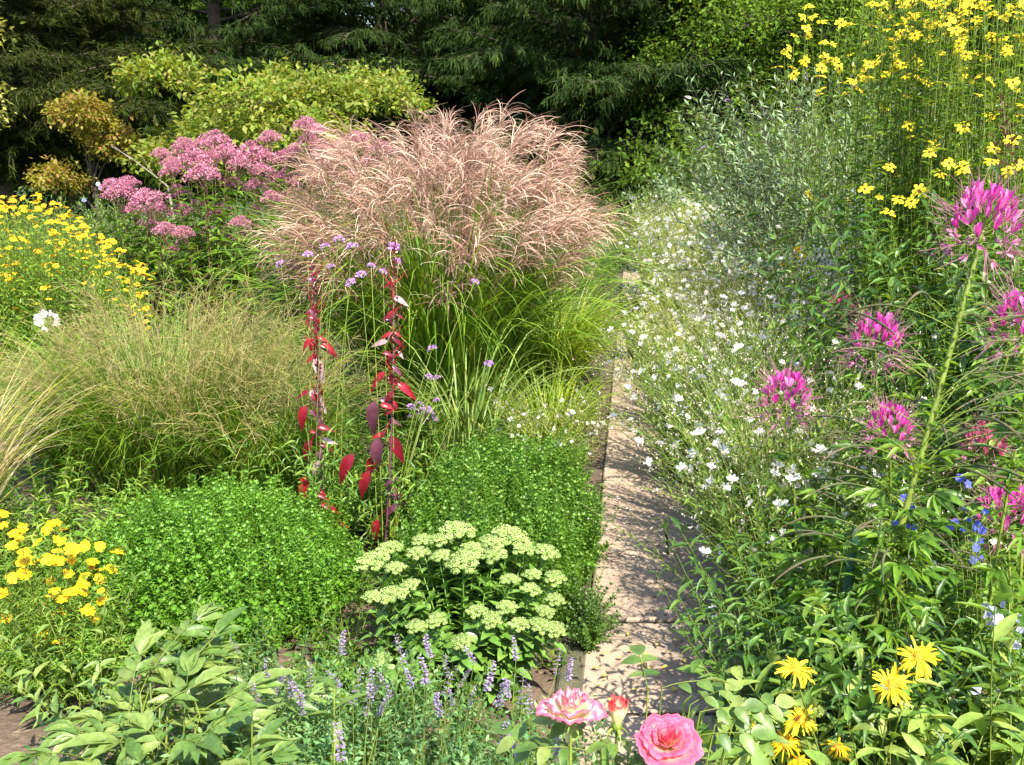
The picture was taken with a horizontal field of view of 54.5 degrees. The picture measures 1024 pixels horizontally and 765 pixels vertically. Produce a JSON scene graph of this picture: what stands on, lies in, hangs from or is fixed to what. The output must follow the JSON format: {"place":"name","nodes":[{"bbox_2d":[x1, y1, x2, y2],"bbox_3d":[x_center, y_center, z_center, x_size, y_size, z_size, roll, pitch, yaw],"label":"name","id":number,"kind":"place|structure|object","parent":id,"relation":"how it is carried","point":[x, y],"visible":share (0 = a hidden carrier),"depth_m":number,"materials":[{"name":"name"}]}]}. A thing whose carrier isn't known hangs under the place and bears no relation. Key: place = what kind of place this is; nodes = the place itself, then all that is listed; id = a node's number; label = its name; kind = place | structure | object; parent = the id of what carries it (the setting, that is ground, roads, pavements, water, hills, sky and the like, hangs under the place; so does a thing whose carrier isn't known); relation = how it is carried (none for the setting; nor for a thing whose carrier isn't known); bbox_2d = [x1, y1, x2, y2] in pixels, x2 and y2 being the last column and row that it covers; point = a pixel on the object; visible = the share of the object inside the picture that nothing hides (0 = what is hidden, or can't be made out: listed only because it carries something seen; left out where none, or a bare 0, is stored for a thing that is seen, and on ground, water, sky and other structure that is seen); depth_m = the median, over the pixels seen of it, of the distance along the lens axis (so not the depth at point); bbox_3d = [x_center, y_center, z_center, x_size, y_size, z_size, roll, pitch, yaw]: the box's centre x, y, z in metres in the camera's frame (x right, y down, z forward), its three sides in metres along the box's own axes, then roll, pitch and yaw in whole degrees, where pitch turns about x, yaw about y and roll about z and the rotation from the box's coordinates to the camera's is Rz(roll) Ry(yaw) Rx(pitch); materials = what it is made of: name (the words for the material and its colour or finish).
{"place":"outdoors","nodes":[
{"label":"outdoors","id":0,"kind":"place"},
{"bbox_2d":[324,306,629,463],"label":"striped grass","id":1,"kind":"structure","parent":0,"point":[481,408],"depth_m":4.89,"materials":[{"name":"green plant"}]},
{"bbox_2d":[0,147,1023,764],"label":"ground","id":2,"kind":"structure","parent":0,"point":[14,735],"depth_m":3.69,"materials":[{"name":"soil"}]},
{"bbox_2d":[0,193,72,399],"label":"yellow sneezeweed","id":3,"kind":"object","parent":2,"relation":"on","point":[11,308],"visible":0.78,"depth_m":6.41,"materials":[{"name":"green plant"}]},
{"bbox_2d":[0,307,141,508],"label":"straw grass","id":4,"kind":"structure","parent":2,"relation":"on","point":[6,457],"depth_m":3.71,"materials":[{"name":"plant"}]},
{"bbox_2d":[0,508,160,714],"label":"tickseed clump","id":5,"kind":"object","parent":2,"relation":"on","point":[83,637],"visible":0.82,"depth_m":3.08,"materials":[{"name":"yellow plant"}]},
{"bbox_2d":[22,86,144,233],"bbox_3d":[-6.221,-3.157,14.690,1.726,2.330,1.501,0,14,1],"label":"maple tree","id":6,"kind":"object","parent":2,"relation":"on","point":[103,129],"visible":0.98,"depth_m":14.40,"materials":[{"name":"yellow plant"}]},
{"bbox_2d":[0,0,181,223],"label":"yew tree","id":7,"kind":"object","parent":2,"relation":"on","point":[28,107],"visible":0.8,"depth_m":17.54,"materials":[{"name":"green plant"}]},
{"bbox_2d":[39,201,162,373],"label":"yellow sneezeweed","id":8,"kind":"object","parent":2,"relation":"on","point":[86,266],"visible":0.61,"depth_m":6.37,"materials":[{"name":"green plant"}]},
{"bbox_2d":[0,429,202,602],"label":"leafy perennial","id":9,"kind":"object","parent":2,"relation":"on","point":[67,495],"visible":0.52,"depth_m":3.84,"materials":[{"name":"green plant"}]},
{"bbox_2d":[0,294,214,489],"bbox_3d":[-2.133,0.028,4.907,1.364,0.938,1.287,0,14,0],"label":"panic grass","id":10,"kind":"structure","parent":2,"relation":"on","point":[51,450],"depth_m":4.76,"materials":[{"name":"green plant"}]},
{"bbox_2d":[0,569,223,749],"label":"young perennial","id":11,"kind":"object","parent":2,"relation":"on","point":[42,704],"visible":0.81,"depth_m":2.93,"materials":[{"name":"green plant"}]},
{"bbox_2d":[0,0,227,213],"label":"yew tree","id":12,"kind":"object","parent":2,"relation":"on","point":[109,28],"visible":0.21,"depth_m":19.85,"materials":[{"name":"green plant"}]},
{"bbox_2d":[88,147,181,344],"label":"joe pye weed","id":13,"kind":"object","parent":2,"relation":"on","point":[148,252],"visible":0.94,"depth_m":7.93,"materials":[{"name":"green plant"}]},
{"bbox_2d":[0,603,348,764],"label":"peony bush","id":14,"kind":"object","parent":2,"relation":"on","point":[195,670],"visible":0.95,"depth_m":2.24,"materials":[{"name":"green plant"}]},
{"bbox_2d":[105,40,294,242],"bbox_3d":[-4.368,-3.475,14.671,3.024,2.965,2.867,12,18,39],"label":"maple tree","id":15,"kind":"object","parent":2,"relation":"on","point":[161,67],"visible":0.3,"depth_m":13.99,"materials":[{"name":"green plant"}]},
{"bbox_2d":[0,245,410,505],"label":"panic grass","id":16,"kind":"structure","parent":2,"relation":"on","point":[112,449],"depth_m":4.59,"materials":[{"name":"green plant"}]},
{"bbox_2d":[137,128,274,339],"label":"joe pye weed","id":17,"kind":"object","parent":2,"relation":"on","point":[191,264],"visible":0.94,"depth_m":8.16,"materials":[{"name":"green plant"}]},
{"bbox_2d":[50,464,385,660],"bbox_3d":[-1.069,0.572,3.664,1.212,0.538,1.035,-1,14,-3],"label":"green mound","id":18,"kind":"object","parent":2,"relation":"on","point":[234,533],"visible":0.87,"depth_m":3.46,"materials":[{"name":"green plant"}]},
{"bbox_2d":[83,0,399,205],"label":"conifer tree","id":19,"kind":"object","parent":2,"relation":"on","point":[266,23],"visible":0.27,"depth_m":24.09,"materials":[{"name":"green plant"}]},
{"bbox_2d":[103,599,403,764],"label":"leafy perennial","id":20,"kind":"object","parent":2,"relation":"on","point":[263,653],"visible":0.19,"depth_m":3.05,"materials":[{"name":"green plant"}]},
{"bbox_2d":[24,627,492,764],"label":"catmint","id":21,"kind":"object","parent":2,"relation":"on","point":[296,689],"visible":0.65,"depth_m":2.42,"materials":[{"name":"green plant"}]},
{"bbox_2d":[171,57,391,228],"bbox_3d":[-2.976,-2.901,13.096,2.771,2.627,2.816,12,18,39],"label":"maple tree","id":22,"kind":"object","parent":2,"relation":"on","point":[271,117],"visible":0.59,"depth_m":12.52,"materials":[{"name":"green plant"}]},
{"bbox_2d":[218,399,370,506],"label":"narrow leaved herb","id":23,"kind":"object","parent":2,"relation":"on","point":[259,470],"visible":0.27,"depth_m":4.32,"materials":[{"name":"green plant"}]},
{"bbox_2d":[275,235,357,545],"bbox_3d":[-0.754,0.068,4.013,0.315,1.301,0.464,-4,15,-16],"label":"tall verbena","id":24,"kind":"object","parent":2,"relation":"on","point":[350,245],"visible":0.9,"depth_m":3.93,"materials":[{"name":"green plant"}]},
{"bbox_2d":[247,115,396,335],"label":"joe pye weed","id":25,"kind":"object","parent":2,"relation":"on","point":[282,174],"visible":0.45,"depth_m":8.37,"materials":[{"name":"pink plant"}]},
{"bbox_2d":[297,260,347,527],"bbox_3d":[-0.758,0.133,3.951,0.204,1.206,0.317,0,14,0],"label":"red orach","id":26,"kind":"object","parent":2,"relation":"on","point":[302,415],"visible":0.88,"depth_m":3.95,"materials":[{"name":"red plant"}]},
{"bbox_2d":[248,50,440,190],"bbox_3d":[-2.262,-3.252,14.143,2.700,2.786,2.635,-11,18,-38],"label":"maple tree","id":27,"kind":"object","parent":2,"relation":"on","point":[395,93],"visible":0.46,"depth_m":13.55,"materials":[{"name":"green plant"}]},
{"bbox_2d":[268,596,449,714],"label":"leafy perennial","id":28,"kind":"object","parent":2,"relation":"on","point":[353,653],"visible":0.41,"depth_m":3.16,"materials":[{"name":"green plant"}]},
{"bbox_2d":[264,389,454,546],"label":"narrow leaved herb","id":29,"kind":"object","parent":2,"relation":"on","point":[329,480],"visible":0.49,"depth_m":4.12,"materials":[{"name":"green plant"}]},
{"bbox_2d":[123,630,610,764],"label":"catmint","id":30,"kind":"object","parent":2,"relation":"on","point":[385,704],"visible":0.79,"depth_m":2.34,"materials":[{"name":"green plant"}]},
{"bbox_2d":[339,237,416,574],"bbox_3d":[-0.501,0.094,3.902,0.211,1.306,0.344,12,18,39],"label":"red orach","id":31,"kind":"object","parent":2,"relation":"on","point":[376,446],"visible":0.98,"depth_m":3.91,"materials":[{"name":"red plant"}]},
{"bbox_2d":[222,0,543,200],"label":"conifer tree","id":32,"kind":"object","parent":2,"relation":"on","point":[404,35],"visible":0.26,"depth_m":25.32,"materials":[{"name":"green plant"}]},
{"bbox_2d":[323,426,520,545],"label":"narrow leaved herb","id":33,"kind":"object","parent":2,"relation":"on","point":[384,502],"visible":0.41,"depth_m":4.03,"materials":[{"name":"green plant"}]},
{"bbox_2d":[355,242,493,546],"bbox_3d":[-0.353,0.089,3.978,0.562,1.276,0.415,0,14,0],"label":"tall verbena","id":34,"kind":"object","parent":2,"relation":"on","point":[487,363],"visible":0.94,"depth_m":3.96,"materials":[{"name":"green plant"}]},
{"bbox_2d":[403,398,446,498],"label":"purple ironweed","id":35,"kind":"object","parent":2,"relation":"on","point":[430,421],"visible":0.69,"depth_m":4.33,"materials":[{"name":"green plant"}]},
{"bbox_2d":[151,89,716,437],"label":"plumed grass","id":36,"kind":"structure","parent":2,"relation":"on","point":[433,291],"depth_m":5.33,"materials":[{"name":"pink plant"}]},
{"bbox_2d":[257,634,638,764],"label":"catmint","id":37,"kind":"object","parent":2,"relation":"on","point":[441,715],"visible":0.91,"depth_m":2.27,"materials":[{"name":"green plant"}]},
{"bbox_2d":[353,520,567,713],"bbox_3d":[-0.158,0.740,3.165,0.672,0.453,0.613,-3,14,-10],"label":"stonecrop","id":38,"kind":"object","parent":2,"relation":"on","point":[483,635],"visible":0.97,"depth_m":3.11,"materials":[{"name":"green plant"}]},
{"bbox_2d":[355,635,619,764],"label":"catmint","id":39,"kind":"object","parent":2,"relation":"on","point":[522,697],"visible":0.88,"depth_m":2.09,"materials":[{"name":"green plant"}]},
{"bbox_2d":[370,417,620,639],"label":"path hedge","id":40,"kind":"object","parent":2,"relation":"on","point":[542,491],"visible":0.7,"depth_m":3.79,"materials":[{"name":"green plant"}]},
{"bbox_2d":[0,244,1023,764],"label":"ground cover","id":41,"kind":"object","parent":2,"relation":"on","point":[358,448],"visible":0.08,"depth_m":4.32,"materials":[{"name":"green plant"}]},
{"bbox_2d":[15,114,1023,218],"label":"woodland undergrowth","id":42,"kind":"object","parent":2,"relation":"on","point":[595,131],"visible":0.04,"depth_m":21.43,"materials":[{"name":"green plant"}]},
{"bbox_2d":[451,377,633,476],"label":"gaura clump","id":43,"kind":"object","parent":2,"relation":"on","point":[571,427],"visible":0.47,"depth_m":4.65,"materials":[{"name":"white plant"}]},
{"bbox_2d":[458,354,644,444],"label":"lime grass","id":44,"kind":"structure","parent":2,"relation":"on","point":[552,401],"depth_m":5.59,"materials":[{"name":"green plant"}]},
{"bbox_2d":[546,617,584,764],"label":"path edging","id":45,"kind":"object","parent":2,"relation":"on","point":[575,650],"visible":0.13,"depth_m":3.22,"materials":[{"name":"grey stone"}]},
{"bbox_2d":[371,0,770,212],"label":"conifer tree","id":46,"kind":"object","parent":2,"relation":"on","point":[528,63],"visible":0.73,"depth_m":22.41,"materials":[{"name":"green plant"}]},
{"bbox_2d":[507,259,665,396],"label":"lime grass","id":47,"kind":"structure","parent":2,"relation":"on","point":[575,349],"depth_m":6.43,"materials":[{"name":"green plant"}]},
{"bbox_2d":[491,644,795,764],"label":"rose bush","id":48,"kind":"object","parent":2,"relation":"on","point":[670,739],"visible":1,"depth_m":1.59,"materials":[{"name":"green plant"}]},
{"bbox_2d":[490,0,860,193],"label":"conifer tree","id":49,"kind":"object","parent":2,"relation":"on","point":[509,85],"visible":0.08,"depth_m":23.30,"materials":[{"name":"green plant"}]},
{"bbox_2d":[548,300,840,481],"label":"gaura clump","id":50,"kind":"object","parent":2,"relation":"on","point":[642,336],"visible":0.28,"depth_m":4.79,"materials":[{"name":"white plant"}]},
{"bbox_2d":[596,153,825,256],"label":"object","id":51,"kind":"object","parent":2,"relation":"on","point":[664,185],"visible":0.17,"depth_m":14.27,"materials":[{"name":"green plant"}]},
{"bbox_2d":[579,288,861,470],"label":"gaura clump","id":52,"kind":"object","parent":2,"relation":"on","point":[690,351],"visible":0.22,"depth_m":4.72,"materials":[{"name":"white plant"}]},
{"bbox_2d":[576,320,880,526],"bbox_3d":[0.872,0.190,4.235,1.176,0.956,1.510,-2,14,-9],"label":"gaura clump","id":53,"kind":"object","parent":2,"relation":"on","point":[665,434],"visible":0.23,"depth_m":4.19,"materials":[{"name":"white plant"}]},
{"bbox_2d":[575,0,930,148],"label":"leafy tree","id":54,"kind":"object","parent":2,"relation":"on","point":[755,13],"visible":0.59,"depth_m":21.44,"materials":[{"name":"green plant"}]},
{"bbox_2d":[665,248,843,396],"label":"gaura clump","id":55,"kind":"object","parent":2,"relation":"on","point":[740,292],"visible":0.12,"depth_m":5.77,"materials":[{"name":"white plant"}]},
{"bbox_2d":[629,268,909,468],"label":"gaura clump","id":56,"kind":"object","parent":2,"relation":"on","point":[756,335],"visible":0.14,"depth_m":4.89,"materials":[{"name":"white plant"}]},
{"bbox_2d":[583,72,958,211],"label":"leafy shrub","id":57,"kind":"object","parent":2,"relation":"on","point":[649,175],"visible":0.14,"depth_m":16.38,"materials":[{"name":"green plant"}]},
{"bbox_2d":[588,276,964,502],"bbox_3d":[1.142,0.205,3.925,1.328,1.080,1.705,14,20,43],"label":"gaura clump","id":58,"kind":"object","parent":2,"relation":"on","point":[740,381],"visible":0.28,"depth_m":3.95,"materials":[{"name":"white plant"}]},
{"bbox_2d":[633,368,927,595],"bbox_3d":[0.916,0.380,3.613,1.159,0.893,1.286,7,16,26],"label":"gaura clump","id":59,"kind":"object","parent":2,"relation":"on","point":[772,471],"visible":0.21,"depth_m":3.52,"materials":[{"name":"green plant"}]},
{"bbox_2d":[730,356,849,649],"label":"cleome plant","id":60,"kind":"object","parent":2,"relation":"on","point":[789,382],"visible":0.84,"depth_m":2.94,"materials":[{"name":"green plant"}]},
{"bbox_2d":[578,406,1021,649],"bbox_3d":[1.010,0.490,3.151,1.429,0.905,1.113,7,16,26],"label":"gaura clump","id":61,"kind":"object","parent":2,"relation":"on","point":[732,548],"visible":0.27,"depth_m":2.98,"materials":[{"name":"green plant"}]},
{"bbox_2d":[595,326,1012,587],"bbox_3d":[1.009,0.351,3.424,1.500,1.042,1.352,-2,14,-9],"label":"gaura clump","id":62,"kind":"object","parent":2,"relation":"on","point":[819,447],"visible":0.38,"depth_m":3.47,"materials":[{"name":"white plant"}]},
{"bbox_2d":[747,516,873,682],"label":"cleome plant","id":63,"kind":"object","parent":2,"relation":"on","point":[784,561],"visible":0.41,"depth_m":2.60,"materials":[{"name":"green plant"}]},
{"bbox_2d":[599,594,1023,764],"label":"broad leaved clump","id":64,"kind":"object","parent":2,"relation":"on","point":[759,758],"visible":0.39,"depth_m":2.05,"materials":[{"name":"green plant"}]},
{"bbox_2d":[765,0,889,338],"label":"tall yellow daisy","id":65,"kind":"object","parent":2,"relation":"on","point":[824,61],"visible":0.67,"depth_m":6.15,"materials":[{"name":"green plant"}]},
{"bbox_2d":[763,582,896,764],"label":"cleome plant","id":66,"kind":"object","parent":2,"relation":"on","point":[819,591],"visible":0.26,"depth_m":2.25,"materials":[{"name":"green plant"}]},
{"bbox_2d":[638,121,1023,320],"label":"grey buddleia","id":67,"kind":"object","parent":2,"relation":"on","point":[765,265],"visible":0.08,"depth_m":7.14,"materials":[{"name":"green plant"}]},
{"bbox_2d":[647,509,1023,764],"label":"leafy herb","id":68,"kind":"object","parent":2,"relation":"on","point":[850,713],"visible":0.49,"depth_m":2.12,"materials":[{"name":"green plant"}]},
{"bbox_2d":[647,57,1023,279],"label":"grey buddleia","id":69,"kind":"object","parent":2,"relation":"on","point":[756,176],"visible":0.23,"depth_m":8.36,"materials":[{"name":"green plant"}]},
{"bbox_2d":[674,340,996,578],"bbox_3d":[1.264,0.330,3.608,1.429,0.992,1.288,14,20,43],"label":"gaura clump","id":70,"kind":"object","parent":2,"relation":"on","point":[780,440],"visible":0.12,"depth_m":3.55,"materials":[{"name":"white plant"}]},
{"bbox_2d":[651,473,1023,737],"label":"leafy herb","id":71,"kind":"object","parent":2,"relation":"on","point":[750,619],"visible":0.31,"depth_m":2.39,"materials":[{"name":"green plant"}]},
{"bbox_2d":[736,635,941,764],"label":"yellow inula","id":72,"kind":"object","parent":2,"relation":"on","point":[919,656],"visible":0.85,"depth_m":1.98,"materials":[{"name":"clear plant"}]},
{"bbox_2d":[677,579,1023,764],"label":"broad leaved clump","id":73,"kind":"object","parent":2,"relation":"on","point":[1002,628],"visible":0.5,"depth_m":2.04,"materials":[{"name":"green plant"}]},
{"bbox_2d":[810,298,938,662],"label":"cleome plant","id":74,"kind":"object","parent":2,"relation":"on","point":[887,322],"visible":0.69,"depth_m":2.91,"materials":[{"name":"green plant"}]},
{"bbox_2d":[728,189,1023,521],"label":"leafy perennial","id":75,"kind":"object","parent":2,"relation":"on","point":[930,260],"visible":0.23,"depth_m":3.95,"materials":[{"name":"green plant"}]},
{"bbox_2d":[757,265,1018,481],"bbox_3d":[1.799,0.070,4.440,1.402,1.089,1.315,0,14,0],"label":"leafy perennial","id":76,"kind":"object","parent":2,"relation":"on","point":[847,371],"visible":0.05,"depth_m":4.31,"materials":[{"name":"green plant"}]},
{"bbox_2d":[835,391,956,653],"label":"cleome plant","id":77,"kind":"object","parent":2,"relation":"on","point":[882,415],"visible":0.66,"depth_m":2.75,"materials":[{"name":"green plant"}]},
{"bbox_2d":[768,163,1023,745],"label":"cleome plant","id":78,"kind":"object","parent":2,"relation":"on","point":[944,497],"visible":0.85,"depth_m":2.25,"materials":[{"name":"green plant"}]},
{"bbox_2d":[770,0,1022,163],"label":"leafy tree","id":79,"kind":"object","parent":2,"relation":"on","point":[898,14],"visible":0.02,"depth_m":24.74,"materials":[{"name":"green plant"}]},
{"bbox_2d":[832,523,970,762],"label":"cleome plant","id":80,"kind":"object","parent":2,"relation":"on","point":[920,544],"visible":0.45,"depth_m":2.22,"materials":[{"name":"green plant"}]},
{"bbox_2d":[828,0,976,387],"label":"tall yellow daisy","id":81,"kind":"object","parent":2,"relation":"on","point":[908,121],"visible":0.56,"depth_m":4.80,"materials":[{"name":"green plant"}]},
{"bbox_2d":[823,373,982,645],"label":"cleome plant","id":82,"kind":"object","parent":2,"relation":"on","point":[907,404],"visible":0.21,"depth_m":2.95,"materials":[{"name":"green plant"}]},
{"bbox_2d":[785,314,1023,662],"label":"leafy perennial","id":83,"kind":"object","parent":2,"relation":"on","point":[937,442],"visible":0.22,"depth_m":3.17,"materials":[{"name":"green plant"}]},
{"bbox_2d":[786,557,1023,764],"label":"broad leaved clump","id":84,"kind":"object","parent":2,"relation":"on","point":[917,721],"visible":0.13,"depth_m":2.05,"materials":[{"name":"green plant"}]},
{"bbox_2d":[804,163,1021,545],"bbox_3d":[2.108,-0.039,3.838,1.765,1.594,2.008,-13,19,-42],"label":"leafy perennial","id":85,"kind":"object","parent":2,"relation":"on","point":[892,294],"visible":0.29,"depth_m":3.84,"materials":[{"name":"green plant"}]},
{"bbox_2d":[817,135,1023,436],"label":"yellow daisy","id":86,"kind":"object","parent":2,"relation":"on","point":[911,202],"visible":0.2,"depth_m":4.35,"materials":[{"name":"green plant"}]},
{"bbox_2d":[858,195,1023,602],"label":"leafy perennial","id":87,"kind":"object","parent":2,"relation":"on","point":[957,291],"visible":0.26,"depth_m":3.28,"materials":[{"name":"green plant"}]},
{"bbox_2d":[896,0,1023,136],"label":"leafy tree","id":88,"kind":"object","parent":2,"relation":"on","point":[999,20],"visible":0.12,"depth_m":23.91,"materials":[{"name":"green plant"}]},
{"bbox_2d":[903,0,1023,417],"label":"tall yellow daisy","id":89,"kind":"object","parent":2,"relation":"on","point":[992,115],"visible":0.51,"depth_m":4.49,"materials":[{"name":"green plant"}]},
{"bbox_2d":[917,450,1023,759],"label":"cleome plant","id":90,"kind":"object","parent":2,"relation":"on","point":[999,572],"visible":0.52,"depth_m":2.30,"materials":[{"name":"green plant"}]},
{"bbox_2d":[921,403,1023,691],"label":"cleome plant","id":91,"kind":"object","parent":2,"relation":"on","point":[985,452],"visible":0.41,"depth_m":2.95,"materials":[{"name":"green plant"}]},
{"bbox_2d":[923,282,1023,632],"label":"cleome plant","id":92,"kind":"object","parent":2,"relation":"on","point":[972,385],"visible":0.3,"depth_m":3.03,"materials":[{"name":"green plant"}]},
{"bbox_2d":[942,474,1010,762],"bbox_3d":[1.057,0.692,2.296,0.161,0.933,0.325,0,14,0],"label":"blue larkspur","id":93,"kind":"object","parent":2,"relation":"on","point":[972,560],"visible":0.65,"depth_m":2.27,"materials":[{"name":"green plant"}]},
{"bbox_2d":[936,451,1023,762],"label":"cleome plant","id":94,"kind":"object","parent":2,"relation":"on","point":[996,493],"visible":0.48,"depth_m":2.50,"materials":[{"name":"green plant"}]},
{"bbox_2d":[952,274,1023,675],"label":"cleome plant","id":95,"kind":"object","parent":2,"relation":"on","point":[1001,312],"visible":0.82,"depth_m":2.62,"materials":[{"name":"green plant"}]},
{"bbox_2d":[971,601,1023,764],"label":"pale phlox","id":96,"kind":"object","parent":2,"relation":"on","point":[1015,649],"visible":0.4,"depth_m":2.18,"materials":[{"name":"green plant"}]},
{"bbox_2d":[575,263,756,764],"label":"path","id":97,"kind":"structure","parent":0,"point":[630,567],"depth_m":3.82,"materials":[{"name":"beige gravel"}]},
{"bbox_2d":[553,571,623,652],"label":"box bush","id":98,"kind":"object","parent":97,"relation":"on","point":[591,627],"visible":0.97,"depth_m":3.34,"materials":[{"name":"green plant"}]},
{"bbox_2d":[582,291,755,415],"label":"gaura clump","id":99,"kind":"object","parent":97,"relation":"on","point":[660,323],"visible":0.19,"depth_m":5.75,"materials":[{"name":"green plant"}]},
{"bbox_2d":[591,277,810,427],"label":"gaura clump","id":100,"kind":"object","parent":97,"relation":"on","point":[672,325],"visible":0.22,"depth_m":5.70,"materials":[{"name":"green plant"}]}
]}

